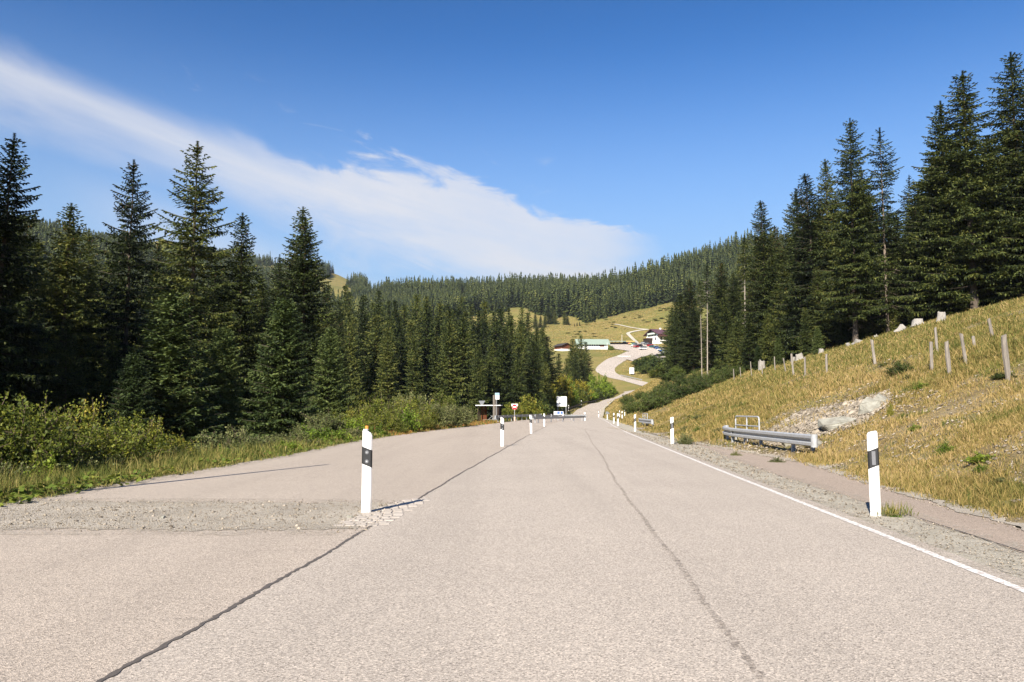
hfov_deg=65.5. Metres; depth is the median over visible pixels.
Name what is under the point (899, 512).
grit fringe
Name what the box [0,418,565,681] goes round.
layby
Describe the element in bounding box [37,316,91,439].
spruce tree
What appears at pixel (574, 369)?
spruce tree
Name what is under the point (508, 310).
spruce tree
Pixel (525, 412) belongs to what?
bush
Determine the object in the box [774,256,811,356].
spruce tree
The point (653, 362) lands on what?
bush
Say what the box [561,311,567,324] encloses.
spruce tree
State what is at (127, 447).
bush
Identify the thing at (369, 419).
bush
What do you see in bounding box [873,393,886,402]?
rock
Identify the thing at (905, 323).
spruce tree
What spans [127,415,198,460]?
bush
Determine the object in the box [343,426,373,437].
bush
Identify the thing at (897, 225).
spruce tree
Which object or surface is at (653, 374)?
bush
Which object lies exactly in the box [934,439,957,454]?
bush
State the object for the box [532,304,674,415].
meadow grass
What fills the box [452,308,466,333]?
spruce tree
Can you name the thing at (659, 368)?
bush
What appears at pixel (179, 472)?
grit fringe
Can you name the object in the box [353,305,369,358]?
spruce tree
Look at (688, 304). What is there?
spruce tree
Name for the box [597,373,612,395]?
bush
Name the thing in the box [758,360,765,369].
tree stump
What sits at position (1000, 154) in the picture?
spruce tree
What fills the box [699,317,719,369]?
spruce tree
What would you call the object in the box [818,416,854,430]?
rock
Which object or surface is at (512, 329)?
spruce tree
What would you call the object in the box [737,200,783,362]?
spruce tree
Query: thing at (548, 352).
spruce tree
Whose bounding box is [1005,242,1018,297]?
spruce tree
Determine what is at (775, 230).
spruce tree
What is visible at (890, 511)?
weed
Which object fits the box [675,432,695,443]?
bush
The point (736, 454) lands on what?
bush
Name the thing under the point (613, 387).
bush
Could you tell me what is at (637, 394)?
bush
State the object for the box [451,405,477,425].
bush
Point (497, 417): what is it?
guardrail
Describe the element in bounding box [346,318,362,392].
spruce tree
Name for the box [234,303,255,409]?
spruce tree
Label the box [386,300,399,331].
spruce tree
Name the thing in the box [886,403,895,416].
bush
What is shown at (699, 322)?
spruce tree
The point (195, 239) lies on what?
spruce tree
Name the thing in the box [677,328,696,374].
spruce tree
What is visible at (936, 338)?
fence post
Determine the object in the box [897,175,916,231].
spruce tree
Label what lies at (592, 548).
road
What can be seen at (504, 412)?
bush
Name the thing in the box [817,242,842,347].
spruce tree
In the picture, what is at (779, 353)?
spruce tree
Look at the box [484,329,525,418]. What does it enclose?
spruce tree
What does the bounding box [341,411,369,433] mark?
bush
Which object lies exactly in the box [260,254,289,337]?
spruce tree
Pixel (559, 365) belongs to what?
spruce tree
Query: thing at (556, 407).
bush
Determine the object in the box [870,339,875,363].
fence post
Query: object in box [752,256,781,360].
spruce tree
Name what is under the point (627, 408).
bush
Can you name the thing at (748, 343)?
spruce tree
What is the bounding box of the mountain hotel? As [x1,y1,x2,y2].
[643,328,667,343]
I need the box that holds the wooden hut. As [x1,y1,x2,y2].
[552,343,571,350]
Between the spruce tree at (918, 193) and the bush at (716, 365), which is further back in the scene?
the bush at (716, 365)
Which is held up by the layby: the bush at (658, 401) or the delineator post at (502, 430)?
the delineator post at (502, 430)
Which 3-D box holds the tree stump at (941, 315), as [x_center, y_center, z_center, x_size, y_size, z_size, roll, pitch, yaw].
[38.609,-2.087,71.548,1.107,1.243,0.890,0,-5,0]
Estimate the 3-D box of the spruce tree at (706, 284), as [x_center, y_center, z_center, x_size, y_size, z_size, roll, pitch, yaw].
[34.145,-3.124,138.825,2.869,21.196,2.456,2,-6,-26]
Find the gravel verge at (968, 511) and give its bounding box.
[638,428,1023,530]
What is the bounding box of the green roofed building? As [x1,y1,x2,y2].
[574,339,609,349]
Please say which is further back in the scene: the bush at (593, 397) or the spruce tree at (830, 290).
the bush at (593, 397)
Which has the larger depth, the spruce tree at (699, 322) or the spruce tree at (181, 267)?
the spruce tree at (699, 322)
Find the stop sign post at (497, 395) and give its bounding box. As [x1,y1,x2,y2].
[495,393,498,415]
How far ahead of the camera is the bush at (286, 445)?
24.18 m
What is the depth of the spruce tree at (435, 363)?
124.87 m
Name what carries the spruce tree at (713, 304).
on the ground at (339, 283)
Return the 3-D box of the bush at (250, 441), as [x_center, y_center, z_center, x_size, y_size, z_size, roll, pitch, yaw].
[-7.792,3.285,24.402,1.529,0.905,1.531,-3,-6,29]
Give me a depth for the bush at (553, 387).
167.07 m
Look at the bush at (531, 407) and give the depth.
122.82 m
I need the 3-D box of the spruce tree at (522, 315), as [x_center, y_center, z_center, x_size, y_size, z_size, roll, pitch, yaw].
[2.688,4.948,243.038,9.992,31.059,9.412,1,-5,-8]
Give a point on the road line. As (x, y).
(994, 578)
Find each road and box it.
[102,390,1023,681]
[596,351,647,385]
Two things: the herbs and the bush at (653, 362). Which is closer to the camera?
the herbs
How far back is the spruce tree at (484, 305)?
179.73 m
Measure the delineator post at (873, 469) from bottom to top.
1.256 m
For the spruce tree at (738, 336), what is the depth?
128.20 m
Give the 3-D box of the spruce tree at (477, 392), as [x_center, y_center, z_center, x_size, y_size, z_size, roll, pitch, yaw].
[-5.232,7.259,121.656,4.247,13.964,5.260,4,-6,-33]
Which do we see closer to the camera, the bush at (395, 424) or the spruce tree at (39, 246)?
the bush at (395, 424)
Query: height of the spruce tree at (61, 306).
19.566 m
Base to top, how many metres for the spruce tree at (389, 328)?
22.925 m
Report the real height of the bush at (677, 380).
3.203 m
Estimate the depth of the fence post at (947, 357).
24.25 m
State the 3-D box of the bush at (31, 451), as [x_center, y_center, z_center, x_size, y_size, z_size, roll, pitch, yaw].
[-8.557,2.327,14.417,1.825,1.381,1.822,-3,-6,28]
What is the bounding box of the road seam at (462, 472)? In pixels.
[418,427,544,498]
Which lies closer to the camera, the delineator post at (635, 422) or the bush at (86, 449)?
the bush at (86, 449)
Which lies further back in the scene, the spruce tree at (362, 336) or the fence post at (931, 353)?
the spruce tree at (362, 336)
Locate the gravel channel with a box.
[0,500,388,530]
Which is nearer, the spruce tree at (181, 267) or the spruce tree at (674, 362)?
the spruce tree at (181, 267)
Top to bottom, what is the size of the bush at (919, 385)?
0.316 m
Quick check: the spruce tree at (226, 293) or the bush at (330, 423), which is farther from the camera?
the spruce tree at (226, 293)
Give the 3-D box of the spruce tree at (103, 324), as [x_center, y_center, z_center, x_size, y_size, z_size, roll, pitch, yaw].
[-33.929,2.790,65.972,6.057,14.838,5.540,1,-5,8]
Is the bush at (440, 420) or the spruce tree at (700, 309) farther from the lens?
the spruce tree at (700, 309)
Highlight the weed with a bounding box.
[877,500,918,517]
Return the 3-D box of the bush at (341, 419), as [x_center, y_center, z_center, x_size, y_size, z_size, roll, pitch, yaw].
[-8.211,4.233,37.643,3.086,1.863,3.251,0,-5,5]
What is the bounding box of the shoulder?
[600,396,1023,579]
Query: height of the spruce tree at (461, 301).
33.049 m
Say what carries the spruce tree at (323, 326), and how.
on the ground at (339, 283)
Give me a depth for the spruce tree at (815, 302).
102.48 m
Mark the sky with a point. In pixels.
(463, 139)
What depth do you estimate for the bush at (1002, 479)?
11.53 m
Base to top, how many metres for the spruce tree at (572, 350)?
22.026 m
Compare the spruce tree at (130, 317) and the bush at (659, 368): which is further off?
the bush at (659, 368)
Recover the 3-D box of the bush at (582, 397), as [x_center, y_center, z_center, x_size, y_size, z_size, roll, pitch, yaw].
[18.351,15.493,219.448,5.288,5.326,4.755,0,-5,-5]
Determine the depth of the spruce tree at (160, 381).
43.57 m
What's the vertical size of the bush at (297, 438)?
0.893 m
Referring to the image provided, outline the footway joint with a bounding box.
[920,518,1023,551]
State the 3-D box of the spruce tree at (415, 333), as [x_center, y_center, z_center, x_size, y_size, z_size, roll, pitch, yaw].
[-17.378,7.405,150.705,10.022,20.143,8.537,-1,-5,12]
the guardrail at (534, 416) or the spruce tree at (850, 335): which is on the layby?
the guardrail at (534, 416)
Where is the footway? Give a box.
[701,445,1023,552]
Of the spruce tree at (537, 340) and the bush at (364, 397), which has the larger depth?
the spruce tree at (537, 340)
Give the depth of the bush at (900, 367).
28.21 m
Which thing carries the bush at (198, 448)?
on the ground at (339, 283)
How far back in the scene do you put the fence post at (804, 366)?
43.97 m
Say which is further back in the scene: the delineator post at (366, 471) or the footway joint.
the delineator post at (366, 471)
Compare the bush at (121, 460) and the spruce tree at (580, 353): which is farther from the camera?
the spruce tree at (580, 353)
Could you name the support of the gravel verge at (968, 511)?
on the ground at (339, 283)
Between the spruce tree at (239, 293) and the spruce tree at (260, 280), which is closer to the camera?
the spruce tree at (239, 293)
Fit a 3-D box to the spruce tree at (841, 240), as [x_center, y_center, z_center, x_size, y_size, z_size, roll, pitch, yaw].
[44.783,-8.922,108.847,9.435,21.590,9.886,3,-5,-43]
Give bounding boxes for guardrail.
[494,414,541,421]
[532,414,564,422]
[532,415,585,422]
[547,397,606,414]
[639,418,653,425]
[722,425,817,452]
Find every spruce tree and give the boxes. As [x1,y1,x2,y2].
[0,133,66,439]
[0,319,24,427]
[3,225,52,380]
[12,202,109,429]
[15,306,51,419]
[20,240,74,396]
[29,292,69,398]
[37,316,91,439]
[43,256,72,310]
[60,234,119,413]
[64,268,106,426]
[73,245,139,396]
[79,159,174,428]
[82,286,123,417]
[86,327,126,427]
[100,290,229,450]
[102,352,157,440]
[119,242,168,367]
[119,279,137,342]
[123,140,265,432]
[145,266,187,416]
[161,250,195,327]
[186,326,253,442]
[187,257,236,372]
[188,289,209,429]
[201,212,276,431]
[208,268,234,357]
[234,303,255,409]
[235,297,325,441]
[241,286,272,418]
[243,277,276,358]
[254,216,351,440]
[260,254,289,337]
[265,206,332,396]
[302,326,355,421]
[313,311,335,398]
[316,286,342,413]
[320,284,337,318]
[332,300,344,322]
[333,312,354,413]
[336,312,352,372]
[338,284,355,333]
[340,313,367,412]
[342,292,359,319]
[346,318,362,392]
[351,294,370,339]
[352,314,377,406]
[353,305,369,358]
[357,315,393,410]
[359,304,387,366]
[363,310,379,345]
[367,290,387,323]
[368,302,375,322]
[370,330,404,413]
[376,301,386,331]
[378,315,401,397]
[382,301,392,326]
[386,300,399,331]
[386,313,404,376]
[389,317,420,403]
[390,321,430,399]
[391,309,402,357]
[398,338,428,402]
[400,305,411,350]
[401,305,411,336]
[405,293,425,372]
[411,297,421,330]
[412,303,439,401]
[412,328,431,392]
[420,296,432,329]
[423,305,434,330]
[423,336,446,406]
[425,310,470,402]
[428,317,445,386]
[431,303,452,376]
[433,321,470,410]
[440,305,447,327]
[446,308,461,340]
[446,316,481,421]
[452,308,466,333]
[455,297,469,325]
[459,311,473,381]
[464,331,482,410]
[466,304,476,337]
[466,344,489,421]
[471,310,484,356]
[471,324,494,391]
[474,301,495,358]
[480,319,512,416]
[481,342,501,418]
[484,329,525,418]
[490,312,497,332]
[491,308,511,357]
[494,310,506,334]
[501,322,513,360]
[504,321,523,375]
[505,308,512,324]
[506,314,518,352]
[506,347,528,409]
[511,325,531,386]
[513,307,527,346]
[514,320,529,366]
[521,323,530,385]
[522,312,534,347]
[522,342,551,413]
[523,335,549,392]
[526,329,548,393]
[532,313,538,327]
[539,327,551,366]
[539,362,554,411]
[540,336,567,395]
[542,314,546,327]
[543,306,553,323]
[550,307,553,322]
[552,310,557,323]
[554,353,564,380]
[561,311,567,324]
[563,358,572,384]
[566,338,582,385]
[570,353,581,383]
[575,335,591,382]
[580,355,588,384]
[584,342,594,381]
[656,307,673,362]
[658,301,682,369]
[662,294,699,368]
[664,317,681,370]
[671,279,703,366]
[675,307,705,372]
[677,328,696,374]
[690,299,705,356]
[694,279,706,375]
[697,302,718,362]
[699,263,740,363]
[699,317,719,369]
[700,265,715,370]
[702,288,720,328]
[711,297,737,369]
[713,271,744,361]
[721,328,735,369]
[724,312,749,368]
[732,267,750,320]
[735,235,754,326]
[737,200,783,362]
[738,317,755,369]
[739,247,762,322]
[741,287,761,365]
[742,268,761,351]
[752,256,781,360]
[753,345,762,369]
[759,312,775,366]
[763,188,810,354]
[767,225,785,275]
[767,253,795,356]
[772,338,786,365]
[774,173,844,349]
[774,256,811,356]
[775,245,786,320]
[775,287,796,359]
[797,307,814,356]
[802,159,849,347]
[806,266,836,346]
[810,327,824,354]
[814,118,893,341]
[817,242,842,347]
[826,202,850,345]
[830,284,851,344]
[831,243,875,342]
[835,166,907,336]
[852,302,871,339]
[858,128,919,332]
[863,219,899,328]
[878,215,905,322]
[881,204,900,261]
[881,242,900,315]
[884,289,899,331]
[890,100,1012,318]
[894,196,937,321]
[895,257,910,326]
[896,160,951,307]
[896,180,931,278]
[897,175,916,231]
[907,301,914,325]
[909,220,942,320]
[912,70,1023,308]
[929,291,942,318]
[966,51,1023,297]
[974,172,1009,291]
[977,91,1023,297]
[979,126,1020,193]
[988,280,1012,303]
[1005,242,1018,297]
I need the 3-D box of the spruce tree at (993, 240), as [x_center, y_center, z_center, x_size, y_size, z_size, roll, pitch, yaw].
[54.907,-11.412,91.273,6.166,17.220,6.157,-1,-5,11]
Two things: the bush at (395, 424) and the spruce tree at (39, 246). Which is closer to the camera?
the bush at (395, 424)
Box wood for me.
[1,210,791,329]
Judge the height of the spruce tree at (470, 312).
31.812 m
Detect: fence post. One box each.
[790,354,793,374]
[804,357,805,375]
[825,354,827,372]
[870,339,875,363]
[929,342,932,369]
[934,327,938,351]
[944,341,950,372]
[959,333,966,363]
[987,318,993,334]
[1001,334,1010,379]
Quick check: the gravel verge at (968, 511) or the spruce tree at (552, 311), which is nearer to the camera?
the gravel verge at (968, 511)
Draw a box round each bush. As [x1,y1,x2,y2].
[0,391,103,473]
[0,404,83,441]
[0,414,42,469]
[0,435,19,474]
[0,459,33,482]
[3,432,81,477]
[18,402,120,470]
[22,451,71,479]
[27,390,128,445]
[59,419,167,465]
[61,456,104,472]
[65,443,115,468]
[88,422,157,465]
[88,453,133,470]
[97,409,184,460]
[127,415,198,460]
[127,443,152,465]
[157,445,187,457]
[165,437,196,454]
[180,443,206,452]
[190,429,238,451]
[217,424,268,447]
[234,433,275,449]
[259,433,303,445]
[273,438,301,449]
[278,430,322,444]
[288,407,346,434]
[290,423,323,434]
[293,422,334,442]
[315,411,373,427]
[322,425,358,441]
[331,402,382,426]
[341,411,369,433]
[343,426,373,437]
[345,388,388,421]
[355,399,404,431]
[369,423,388,436]
[374,413,411,433]
[381,394,421,426]
[382,395,440,428]
[389,388,432,411]
[396,404,423,431]
[414,412,437,429]
[419,400,461,427]
[427,391,457,410]
[435,401,474,426]
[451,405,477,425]
[502,409,515,420]
[504,402,525,419]
[518,394,542,419]
[518,406,529,419]
[530,392,554,413]
[538,400,550,414]
[540,385,561,413]
[550,380,556,397]
[554,374,574,409]
[567,375,578,405]
[567,385,576,407]
[571,378,594,402]
[574,384,591,400]
[575,388,587,403]
[587,371,605,394]
[588,383,605,397]
[588,389,597,402]
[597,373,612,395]
[606,380,616,391]
[618,392,633,404]
[620,397,641,413]
[630,357,648,366]
[630,393,653,412]
[631,390,644,398]
[635,363,652,373]
[638,353,656,363]
[642,389,659,399]
[645,385,678,408]
[647,356,663,367]
[647,369,660,377]
[651,360,668,374]
[653,379,675,392]
[658,371,670,380]
[663,383,683,400]
[665,364,687,379]
[669,373,691,385]
[673,377,702,396]
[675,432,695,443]
[686,373,713,390]
[688,368,703,381]
[702,368,726,383]
[714,364,721,372]
[715,365,737,379]
[729,364,746,376]
[731,451,743,455]
[768,457,786,462]
[883,359,913,376]
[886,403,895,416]
[907,423,921,430]
[912,381,929,389]
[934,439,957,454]
[961,451,998,463]
[970,461,988,472]
[973,477,1015,484]
[984,372,1018,379]
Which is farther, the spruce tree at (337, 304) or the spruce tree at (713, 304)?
the spruce tree at (337, 304)
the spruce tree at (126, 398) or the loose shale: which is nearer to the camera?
the loose shale
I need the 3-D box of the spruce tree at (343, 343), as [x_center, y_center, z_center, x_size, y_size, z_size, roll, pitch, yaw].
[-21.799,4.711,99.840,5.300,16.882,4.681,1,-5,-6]
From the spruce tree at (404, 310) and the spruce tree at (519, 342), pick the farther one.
the spruce tree at (404, 310)
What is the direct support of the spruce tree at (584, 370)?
on the ground at (339, 283)
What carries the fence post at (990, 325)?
on the ground at (339, 283)
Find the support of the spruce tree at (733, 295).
on the ground at (339, 283)
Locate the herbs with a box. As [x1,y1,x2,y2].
[0,425,458,506]
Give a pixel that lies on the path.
(630, 336)
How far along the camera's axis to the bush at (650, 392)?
120.51 m
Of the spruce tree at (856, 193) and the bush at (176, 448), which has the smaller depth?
the bush at (176, 448)
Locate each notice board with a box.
[557,396,566,405]
[629,368,633,373]
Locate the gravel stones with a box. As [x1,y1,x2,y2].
[0,497,400,534]
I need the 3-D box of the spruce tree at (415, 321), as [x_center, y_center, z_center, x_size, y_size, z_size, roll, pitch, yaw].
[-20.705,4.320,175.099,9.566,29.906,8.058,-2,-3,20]
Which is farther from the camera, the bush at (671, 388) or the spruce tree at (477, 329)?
the spruce tree at (477, 329)
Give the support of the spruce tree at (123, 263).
on the ground at (339, 283)
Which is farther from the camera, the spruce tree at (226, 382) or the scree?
the spruce tree at (226, 382)
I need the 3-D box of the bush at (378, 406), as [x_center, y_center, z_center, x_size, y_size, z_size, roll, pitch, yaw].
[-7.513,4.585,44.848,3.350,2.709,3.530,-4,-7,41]
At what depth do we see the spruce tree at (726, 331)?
135.51 m
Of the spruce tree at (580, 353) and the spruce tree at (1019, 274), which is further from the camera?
the spruce tree at (580, 353)
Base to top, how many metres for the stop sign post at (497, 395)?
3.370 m
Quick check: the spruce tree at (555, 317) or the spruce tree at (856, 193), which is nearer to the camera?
the spruce tree at (856, 193)
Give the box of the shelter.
[475,405,501,421]
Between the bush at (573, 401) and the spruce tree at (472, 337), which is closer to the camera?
the spruce tree at (472, 337)
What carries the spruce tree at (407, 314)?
on the ground at (339, 283)
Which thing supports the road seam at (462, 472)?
on the road at (592, 548)
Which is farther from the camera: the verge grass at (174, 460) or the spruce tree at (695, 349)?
the spruce tree at (695, 349)
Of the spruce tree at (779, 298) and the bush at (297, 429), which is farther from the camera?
the spruce tree at (779, 298)
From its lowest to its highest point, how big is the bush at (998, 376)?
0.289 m
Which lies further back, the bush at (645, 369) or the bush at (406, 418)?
the bush at (645, 369)
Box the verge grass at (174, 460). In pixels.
[0,418,512,505]
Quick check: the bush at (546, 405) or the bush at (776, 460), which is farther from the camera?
the bush at (546, 405)
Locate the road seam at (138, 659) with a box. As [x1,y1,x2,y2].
[96,526,370,681]
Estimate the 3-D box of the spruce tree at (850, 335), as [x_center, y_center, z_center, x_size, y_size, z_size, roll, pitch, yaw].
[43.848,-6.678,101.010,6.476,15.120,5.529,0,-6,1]
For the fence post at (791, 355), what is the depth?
49.73 m
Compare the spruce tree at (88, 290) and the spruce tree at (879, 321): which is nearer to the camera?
the spruce tree at (88, 290)
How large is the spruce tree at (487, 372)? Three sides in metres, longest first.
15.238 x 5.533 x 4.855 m
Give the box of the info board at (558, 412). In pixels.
[554,411,562,415]
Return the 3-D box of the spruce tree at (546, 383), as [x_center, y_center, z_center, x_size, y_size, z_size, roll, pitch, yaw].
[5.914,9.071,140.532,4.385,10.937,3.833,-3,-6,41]
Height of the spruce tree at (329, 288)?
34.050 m
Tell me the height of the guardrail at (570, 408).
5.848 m
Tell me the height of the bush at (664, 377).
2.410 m
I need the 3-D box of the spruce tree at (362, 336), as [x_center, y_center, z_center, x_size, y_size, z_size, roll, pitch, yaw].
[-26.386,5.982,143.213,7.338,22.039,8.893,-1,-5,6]
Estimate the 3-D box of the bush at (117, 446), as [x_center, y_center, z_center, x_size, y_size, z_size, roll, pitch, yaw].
[-8.598,2.410,16.258,2.233,1.650,2.353,-1,-5,6]
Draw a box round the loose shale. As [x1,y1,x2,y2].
[722,366,996,454]
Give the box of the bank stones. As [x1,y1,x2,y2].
[646,353,1023,502]
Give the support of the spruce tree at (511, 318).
on the ground at (339, 283)
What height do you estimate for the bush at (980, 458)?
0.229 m
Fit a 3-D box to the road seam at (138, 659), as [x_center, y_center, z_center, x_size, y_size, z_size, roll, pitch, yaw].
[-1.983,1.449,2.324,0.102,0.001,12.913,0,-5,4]
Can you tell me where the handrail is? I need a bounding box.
[735,415,759,440]
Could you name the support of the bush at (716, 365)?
on the ground at (339, 283)
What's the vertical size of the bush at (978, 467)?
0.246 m
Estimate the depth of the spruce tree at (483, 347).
152.30 m
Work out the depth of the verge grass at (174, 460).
16.03 m
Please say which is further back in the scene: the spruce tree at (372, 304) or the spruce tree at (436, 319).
the spruce tree at (372, 304)
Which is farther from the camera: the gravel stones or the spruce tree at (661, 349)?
the spruce tree at (661, 349)
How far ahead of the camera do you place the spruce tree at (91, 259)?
73.26 m
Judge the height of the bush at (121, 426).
2.002 m
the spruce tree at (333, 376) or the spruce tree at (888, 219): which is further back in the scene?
the spruce tree at (888, 219)
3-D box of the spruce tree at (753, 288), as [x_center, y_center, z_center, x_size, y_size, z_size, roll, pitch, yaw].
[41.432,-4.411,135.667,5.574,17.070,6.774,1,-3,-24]
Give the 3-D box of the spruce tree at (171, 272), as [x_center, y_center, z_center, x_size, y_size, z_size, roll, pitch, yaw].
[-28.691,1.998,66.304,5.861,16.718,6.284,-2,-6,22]
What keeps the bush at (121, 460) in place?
on the ground at (339, 283)
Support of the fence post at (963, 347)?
on the ground at (339, 283)
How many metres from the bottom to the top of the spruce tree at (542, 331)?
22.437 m
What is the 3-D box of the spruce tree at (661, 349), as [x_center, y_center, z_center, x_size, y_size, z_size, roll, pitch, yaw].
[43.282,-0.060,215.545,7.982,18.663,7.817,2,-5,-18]
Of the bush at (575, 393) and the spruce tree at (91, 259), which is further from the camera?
the bush at (575, 393)
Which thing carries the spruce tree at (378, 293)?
on the ground at (339, 283)
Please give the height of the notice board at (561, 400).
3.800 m
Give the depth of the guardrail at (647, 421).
56.29 m
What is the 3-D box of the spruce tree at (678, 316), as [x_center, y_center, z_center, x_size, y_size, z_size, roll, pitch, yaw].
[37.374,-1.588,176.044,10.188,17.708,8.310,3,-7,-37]
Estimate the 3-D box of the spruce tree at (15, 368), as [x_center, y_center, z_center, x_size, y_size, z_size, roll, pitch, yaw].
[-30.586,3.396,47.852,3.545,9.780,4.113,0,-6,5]
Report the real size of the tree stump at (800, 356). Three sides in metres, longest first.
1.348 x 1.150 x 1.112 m
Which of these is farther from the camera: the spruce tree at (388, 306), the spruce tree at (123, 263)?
the spruce tree at (388, 306)
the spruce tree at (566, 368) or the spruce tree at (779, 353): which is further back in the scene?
the spruce tree at (566, 368)
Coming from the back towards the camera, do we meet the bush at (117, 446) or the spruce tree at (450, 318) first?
the spruce tree at (450, 318)
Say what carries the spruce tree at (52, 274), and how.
on the ground at (339, 283)
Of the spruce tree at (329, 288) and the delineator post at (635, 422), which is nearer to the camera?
the delineator post at (635, 422)
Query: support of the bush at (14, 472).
on the ground at (339, 283)
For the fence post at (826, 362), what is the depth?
41.07 m
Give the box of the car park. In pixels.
[610,343,665,360]
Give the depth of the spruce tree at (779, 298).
118.93 m
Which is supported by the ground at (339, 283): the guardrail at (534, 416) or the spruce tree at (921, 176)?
the spruce tree at (921, 176)
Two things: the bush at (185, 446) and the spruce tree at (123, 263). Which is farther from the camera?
the spruce tree at (123, 263)
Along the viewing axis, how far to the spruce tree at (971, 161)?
85.88 m
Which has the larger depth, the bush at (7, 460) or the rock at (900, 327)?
the rock at (900, 327)
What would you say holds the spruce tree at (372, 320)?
on the ground at (339, 283)
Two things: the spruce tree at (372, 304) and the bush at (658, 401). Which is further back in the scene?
the spruce tree at (372, 304)
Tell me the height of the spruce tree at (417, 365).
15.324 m
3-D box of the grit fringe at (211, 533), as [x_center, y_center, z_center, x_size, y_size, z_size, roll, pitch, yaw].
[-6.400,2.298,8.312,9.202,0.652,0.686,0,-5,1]
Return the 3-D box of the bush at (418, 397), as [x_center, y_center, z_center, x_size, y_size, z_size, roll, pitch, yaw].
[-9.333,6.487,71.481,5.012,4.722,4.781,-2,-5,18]
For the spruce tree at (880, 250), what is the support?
on the ground at (339, 283)
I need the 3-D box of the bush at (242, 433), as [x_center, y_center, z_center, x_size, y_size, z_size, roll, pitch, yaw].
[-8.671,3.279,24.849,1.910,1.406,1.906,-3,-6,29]
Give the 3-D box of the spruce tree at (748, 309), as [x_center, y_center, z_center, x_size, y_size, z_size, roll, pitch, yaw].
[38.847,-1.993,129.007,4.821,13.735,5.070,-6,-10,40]
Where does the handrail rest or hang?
on the ground at (339, 283)
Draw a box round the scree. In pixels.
[757,390,890,445]
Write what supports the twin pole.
on the ground at (339, 283)
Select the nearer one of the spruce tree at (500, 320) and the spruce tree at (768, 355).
the spruce tree at (768, 355)
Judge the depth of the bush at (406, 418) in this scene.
45.54 m
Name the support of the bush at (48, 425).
on the ground at (339, 283)
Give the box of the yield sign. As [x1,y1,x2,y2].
[511,404,517,421]
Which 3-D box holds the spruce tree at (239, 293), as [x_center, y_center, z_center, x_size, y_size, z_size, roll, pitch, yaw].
[-20.700,-0.178,59.996,6.486,19.344,6.700,0,-5,-1]
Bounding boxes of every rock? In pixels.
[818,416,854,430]
[858,397,880,414]
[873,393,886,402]
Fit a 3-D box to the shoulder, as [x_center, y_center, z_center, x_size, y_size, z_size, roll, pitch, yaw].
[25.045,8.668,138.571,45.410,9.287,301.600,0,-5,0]
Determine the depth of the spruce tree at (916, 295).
96.28 m
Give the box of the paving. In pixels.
[333,498,430,525]
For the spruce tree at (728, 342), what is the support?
on the ground at (339, 283)
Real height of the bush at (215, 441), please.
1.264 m
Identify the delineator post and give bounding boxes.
[361,426,371,512]
[500,417,503,445]
[529,415,531,433]
[634,414,635,430]
[670,417,673,443]
[867,431,880,515]
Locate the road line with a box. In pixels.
[599,409,1023,591]
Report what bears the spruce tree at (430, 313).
on the ground at (339, 283)
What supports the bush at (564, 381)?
on the ground at (339, 283)
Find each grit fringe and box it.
[0,525,335,534]
[1,433,414,507]
[19,497,377,503]
[638,435,1022,586]
[712,450,1023,554]
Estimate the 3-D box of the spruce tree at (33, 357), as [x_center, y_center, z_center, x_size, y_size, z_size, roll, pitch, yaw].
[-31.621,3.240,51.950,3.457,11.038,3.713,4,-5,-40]
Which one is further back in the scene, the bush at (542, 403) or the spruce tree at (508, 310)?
the spruce tree at (508, 310)
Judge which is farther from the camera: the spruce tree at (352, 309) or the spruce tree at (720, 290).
the spruce tree at (352, 309)
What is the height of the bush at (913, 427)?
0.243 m
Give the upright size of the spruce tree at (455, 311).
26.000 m
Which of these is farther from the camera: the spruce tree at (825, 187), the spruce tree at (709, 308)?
the spruce tree at (709, 308)
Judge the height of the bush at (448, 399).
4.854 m
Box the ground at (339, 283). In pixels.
[19,241,1023,528]
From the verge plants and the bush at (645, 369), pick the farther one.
the bush at (645, 369)
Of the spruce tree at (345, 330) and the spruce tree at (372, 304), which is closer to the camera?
the spruce tree at (345, 330)
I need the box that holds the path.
[626,329,648,342]
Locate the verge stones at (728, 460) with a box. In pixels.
[612,427,1023,574]
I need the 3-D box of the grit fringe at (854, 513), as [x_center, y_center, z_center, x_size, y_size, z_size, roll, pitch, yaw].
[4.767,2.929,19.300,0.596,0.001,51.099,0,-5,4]
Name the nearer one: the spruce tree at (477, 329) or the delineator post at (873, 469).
the delineator post at (873, 469)
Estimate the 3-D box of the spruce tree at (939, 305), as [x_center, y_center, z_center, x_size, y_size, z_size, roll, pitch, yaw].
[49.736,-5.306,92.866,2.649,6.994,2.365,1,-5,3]
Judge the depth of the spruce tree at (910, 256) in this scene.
97.00 m
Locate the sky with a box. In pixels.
[0,0,1023,287]
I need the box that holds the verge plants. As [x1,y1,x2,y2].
[374,418,500,435]
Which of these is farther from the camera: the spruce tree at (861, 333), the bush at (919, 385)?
the spruce tree at (861, 333)
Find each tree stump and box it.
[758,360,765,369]
[795,353,803,360]
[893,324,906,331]
[910,319,924,327]
[936,311,945,321]
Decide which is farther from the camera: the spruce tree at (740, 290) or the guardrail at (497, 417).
the spruce tree at (740, 290)
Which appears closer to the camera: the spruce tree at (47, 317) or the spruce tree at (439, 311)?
the spruce tree at (47, 317)

